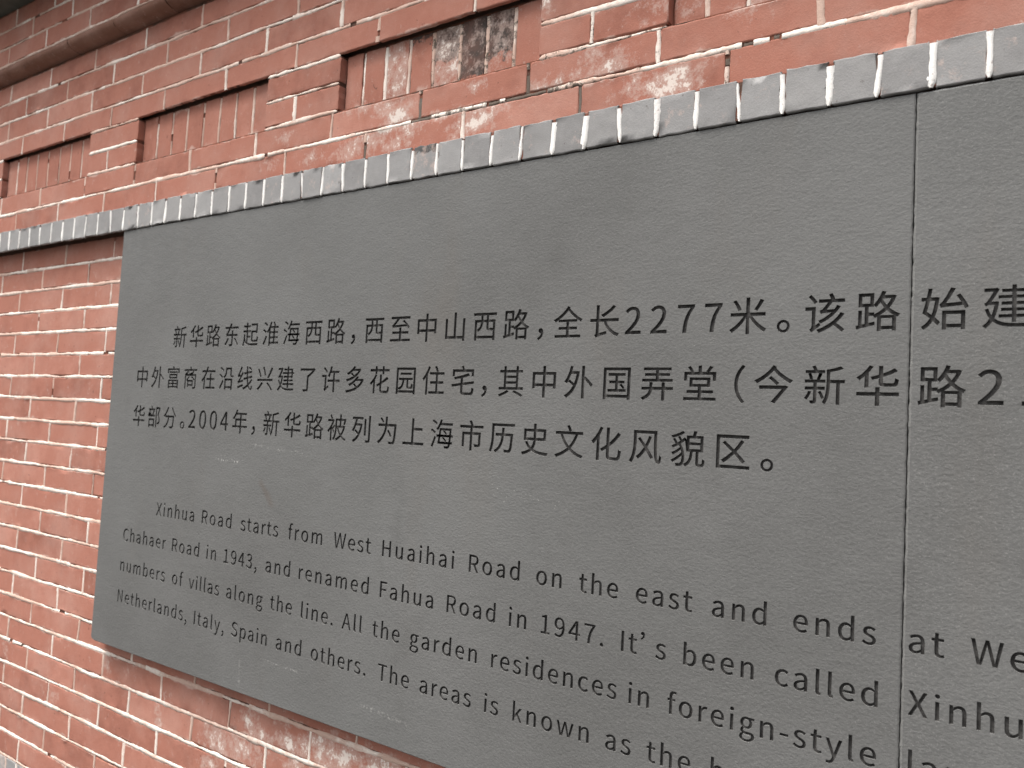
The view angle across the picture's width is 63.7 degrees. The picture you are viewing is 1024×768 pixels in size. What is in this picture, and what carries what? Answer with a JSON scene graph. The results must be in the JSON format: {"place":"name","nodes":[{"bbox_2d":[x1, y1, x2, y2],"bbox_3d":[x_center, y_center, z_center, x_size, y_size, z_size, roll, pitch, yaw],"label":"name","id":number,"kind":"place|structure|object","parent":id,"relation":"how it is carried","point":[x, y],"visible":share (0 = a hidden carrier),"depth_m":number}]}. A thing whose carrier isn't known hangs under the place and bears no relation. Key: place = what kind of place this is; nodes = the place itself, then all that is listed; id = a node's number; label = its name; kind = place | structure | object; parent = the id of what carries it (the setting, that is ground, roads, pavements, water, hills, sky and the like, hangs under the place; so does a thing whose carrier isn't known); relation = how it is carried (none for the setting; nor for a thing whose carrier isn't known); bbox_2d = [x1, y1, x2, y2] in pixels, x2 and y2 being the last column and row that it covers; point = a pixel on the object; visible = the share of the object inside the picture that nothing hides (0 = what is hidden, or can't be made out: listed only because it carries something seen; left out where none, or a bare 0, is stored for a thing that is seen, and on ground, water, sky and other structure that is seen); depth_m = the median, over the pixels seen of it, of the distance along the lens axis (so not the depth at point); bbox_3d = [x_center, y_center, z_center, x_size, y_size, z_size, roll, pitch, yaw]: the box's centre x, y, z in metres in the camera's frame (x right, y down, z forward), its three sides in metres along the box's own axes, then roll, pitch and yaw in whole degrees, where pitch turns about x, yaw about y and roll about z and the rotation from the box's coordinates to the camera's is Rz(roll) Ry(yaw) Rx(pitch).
{"place":"outdoors","nodes":[
{"label":"outdoors","id":0,"kind":"place"},
{"bbox_2d":[0,0,1023,767],"bbox_3d":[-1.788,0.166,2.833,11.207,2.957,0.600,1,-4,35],"label":"brick wall","id":1,"kind":"structure","parent":0,"point":[118,118],"depth_m":1.93},
{"bbox_2d":[91,93,916,767],"bbox_3d":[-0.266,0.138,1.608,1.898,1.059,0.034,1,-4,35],"label":"stone panel","id":2,"kind":"object","parent":1,"relation":"attached to","point":[593,459],"visible":1,"depth_m":1.36},
{"bbox_2d":[899,75,1023,767],"bbox_3d":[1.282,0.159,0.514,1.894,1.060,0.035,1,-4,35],"label":"stone panel","id":3,"kind":"object","parent":1,"relation":"attached to","point":[962,697],"visible":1,"depth_m":1.01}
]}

